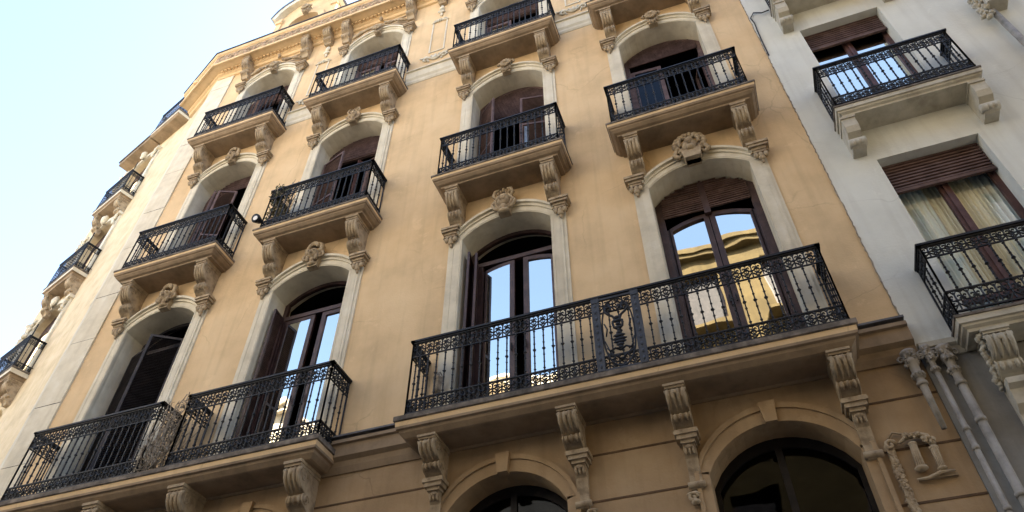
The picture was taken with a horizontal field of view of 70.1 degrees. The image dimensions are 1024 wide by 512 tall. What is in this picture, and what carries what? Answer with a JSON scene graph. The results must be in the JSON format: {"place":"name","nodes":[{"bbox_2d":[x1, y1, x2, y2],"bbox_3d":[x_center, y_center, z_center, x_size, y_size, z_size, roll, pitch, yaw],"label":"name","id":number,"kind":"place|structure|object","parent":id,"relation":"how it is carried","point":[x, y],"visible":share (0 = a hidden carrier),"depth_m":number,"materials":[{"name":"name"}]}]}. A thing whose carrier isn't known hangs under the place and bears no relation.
{"place":"outdoors","nodes":[
{"label":"outdoors","id":0,"kind":"place"},
{"bbox_2d":[0,0,356,369],"label":"sky","id":1,"kind":"structure","parent":0,"point":[83,83],"materials":[{"name":"blue"}]},
{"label":"pavement","id":2,"kind":"structure","parent":0,"visible":0},
{"bbox_2d":[0,0,996,511],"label":"apartment building","id":3,"kind":"structure","parent":2,"relation":"on","point":[596,254],"depth_m":10.57,"materials":[{"name":"paint"}]},
{"bbox_2d":[75,323,189,484],"bbox_3d":[-5.986,2.419,11.692,1.426,3.695,0.390,-15,-48,14],"label":"french window","id":4,"kind":"structure","parent":3,"relation":"in","point":[120,396],"depth_m":11.94,"materials":[{"name":"brown wood"}]},
{"bbox_2d":[126,392,211,473],"bbox_3d":[-4.768,2.497,9.984,0.947,1.336,0.533,-15,-48,14],"label":"withered vine","id":5,"kind":"object","parent":3,"relation":"attached to","point":[156,455],"visible":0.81,"depth_m":9.90,"materials":[{"name":"plant"}]},
{"bbox_2d":[186,176,251,248],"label":"french window","id":6,"kind":"structure","parent":3,"relation":"in","point":[232,189],"depth_m":15.42,"materials":[{"name":"brown wood"}]},
{"bbox_2d":[251,214,261,223],"bbox_3d":[-4.466,-0.632,12.787,0.167,0.164,0.177,-15,-48,14],"label":"spotlight","id":7,"kind":"object","parent":3,"relation":"attached to","point":[256,218],"visible":1,"depth_m":12.75,"materials":[{"name":"black paint"}]},
{"bbox_2d":[246,85,289,115],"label":"french window","id":8,"kind":"structure","parent":3,"relation":"in","point":[286,87],"depth_m":18.52,"materials":[{"name":"brown wood"}]},
{"bbox_2d":[264,179,298,222],"bbox_3d":[-4.221,-0.872,13.211,0.550,1.340,0.421,1,-46,-1],"label":"potted plant","id":9,"kind":"object","parent":3,"relation":"on","point":[274,209],"visible":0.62,"depth_m":13.24,"materials":[{"name":"green plant"}]},
{"bbox_2d":[230,281,346,450],"bbox_3d":[-3.191,1.668,10.964,1.426,3.695,0.349,-15,-48,14],"label":"french window","id":10,"kind":"structure","parent":3,"relation":"in","point":[287,340],"depth_m":11.34,"materials":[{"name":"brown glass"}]},
{"bbox_2d":[311,136,379,210],"bbox_3d":[-3.147,-1.270,14.243,1.389,3.375,0.580,-1,-46,1],"label":"french window","id":11,"kind":"structure","parent":3,"relation":"in","point":[364,148],"depth_m":14.79,"materials":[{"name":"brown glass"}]},
{"bbox_2d":[355,47,398,77],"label":"french window","id":12,"kind":"structure","parent":3,"relation":"in","point":[395,54],"depth_m":17.73,"materials":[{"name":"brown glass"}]},
{"bbox_2d":[432,372,442,393],"bbox_3d":[-0.916,1.621,9.282,0.139,0.388,0.235,-33,-54,28],"label":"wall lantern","id":13,"kind":"object","parent":3,"relation":"attached to","point":[438,382],"depth_m":9.19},
{"bbox_2d":[459,229,558,400],"bbox_3d":[-0.009,0.820,10.142,1.426,3.695,0.375,-15,-48,14],"label":"french window","id":14,"kind":"structure","parent":3,"relation":"in","point":[490,295],"depth_m":10.47,"materials":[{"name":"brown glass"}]},
{"bbox_2d":[477,87,545,161],"bbox_3d":[-0.003,-2.232,13.311,1.426,3.375,0.430,-15,-48,14],"label":"french window","id":15,"kind":"structure","parent":3,"relation":"in","point":[524,99],"depth_m":13.85,"materials":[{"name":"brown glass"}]},
{"bbox_2d":[485,1,538,32],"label":"french window","id":16,"kind":"structure","parent":3,"relation":"in","point":[516,13],"depth_m":16.92,"materials":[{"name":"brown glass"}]},
{"bbox_2d":[469,485,567,511],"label":"window","id":17,"kind":"structure","parent":3,"relation":"in","point":[522,498],"depth_m":8.23,"materials":[{"name":"brown glass"}]},
{"bbox_2d":[624,39,716,113],"bbox_3d":[2.808,-2.854,12.707,1.364,3.375,0.602,2,-46,-2],"label":"french window","id":18,"kind":"structure","parent":3,"relation":"in","point":[668,48],"depth_m":13.41,"materials":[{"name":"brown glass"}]},
{"bbox_2d":[655,177,805,352],"bbox_3d":[2.788,0.194,9.536,1.426,3.698,0.115,-15,-48,14],"label":"french window","id":19,"kind":"structure","parent":3,"relation":"in","point":[741,234],"depth_m":9.84,"materials":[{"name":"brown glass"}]},
{"bbox_2d":[715,437,879,511],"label":"window","id":20,"kind":"structure","parent":3,"relation":"in","point":[786,474],"depth_m":7.35,"materials":[{"name":"black glass"}]},
{"bbox_2d":[896,348,946,429],"bbox_3d":[4.006,1.277,7.078,0.186,0.903,0.189,19,-49,-17],"label":"drainpipe","id":21,"kind":"object","parent":3,"relation":"attached to","point":[910,358],"visible":1,"depth_m":7.15,"materials":[{"name":"grey metal"}]},
{"bbox_2d":[739,0,1023,511],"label":"white building","id":22,"kind":"structure","parent":2,"relation":"on","point":[891,100],"depth_m":9.36,"materials":[{"name":"paint"}]},
{"bbox_2d":[750,9,768,55],"bbox_3d":[4.299,-3.794,12.249,0.350,1.428,0.046,-16,-48,15],"label":"wall cable","id":23,"kind":"object","parent":22,"relation":"attached to","point":[757,29],"depth_m":12.49,"materials":[{"name":"black paint"}]},
{"bbox_2d":[804,15,921,100],"bbox_3d":[5.360,-2.744,10.981,1.200,2.787,0.160,-15,-48,14],"label":"window","id":24,"kind":"structure","parent":22,"relation":"in","point":[867,34],"depth_m":11.55,"materials":[{"name":"brown glass"}]},
{"bbox_2d":[898,189,993,311],"bbox_3d":[5.039,0.024,8.478,0.330,2.500,0.067,-15,-48,14],"label":"curtain","id":25,"kind":"object","parent":22,"relation":"hanging from","point":[924,216],"visible":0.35,"depth_m":8.77,"materials":[{"name":"white fabric"}]},
{"bbox_2d":[881,143,1023,305],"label":"window","id":26,"kind":"structure","parent":22,"relation":"in","point":[941,168],"depth_m":9.05,"materials":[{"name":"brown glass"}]},
{"bbox_2d":[916,344,1012,511],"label":"drainpipe","id":27,"kind":"object","parent":22,"relation":"attached to","point":[927,351],"visible":1,"depth_m":6.72,"materials":[{"name":"grey metal"}]},
{"bbox_2d":[921,186,1011,305],"bbox_3d":[5.309,-0.021,8.435,0.220,2.500,0.067,-15,-48,14],"label":"curtain","id":28,"kind":"object","parent":22,"relation":"hanging from","point":[944,213],"visible":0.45,"depth_m":8.75,"materials":[{"name":"beige fabric"}]},
{"bbox_2d":[934,343,1023,509],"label":"drainpipe","id":29,"kind":"object","parent":22,"relation":"attached to","point":[946,354],"visible":1,"depth_m":6.70,"materials":[{"name":"grey metal"}]},
{"bbox_2d":[948,178,1023,285],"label":"curtain","id":30,"kind":"object","parent":22,"relation":"hanging from","point":[972,204],"visible":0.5,"depth_m":8.70,"materials":[{"name":"beige fabric"}]},
{"bbox_2d":[964,173,1023,261],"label":"curtain","id":31,"kind":"object","parent":22,"relation":"hanging from","point":[995,201],"visible":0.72,"depth_m":8.80,"materials":[{"name":"white fabric"}]},
{"bbox_2d":[967,0,1023,45],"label":"column","id":32,"kind":"structure","parent":22,"relation":"attached to","point":[989,9],"depth_m":10.43,"materials":[{"name":"grey stone"}]},
{"label":"ground","id":33,"kind":"structure","parent":0,"visible":0},
{"bbox_2d":[0,97,202,465],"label":"distant building","id":34,"kind":"structure","parent":33,"relation":"on","point":[31,359],"depth_m":24.09,"materials":[{"name":"beige paint"}]},
{"bbox_2d":[23,316,57,366],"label":"window","id":35,"kind":"structure","parent":34,"relation":"in","point":[49,326],"depth_m":23.97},
{"bbox_2d":[83,234,106,266],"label":"window","id":36,"kind":"structure","parent":34,"relation":"in","point":[98,244],"depth_m":26.90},
{"bbox_2d":[128,168,145,191],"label":"window","id":37,"kind":"structure","parent":34,"relation":"in","point":[141,173],"depth_m":29.84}
]}

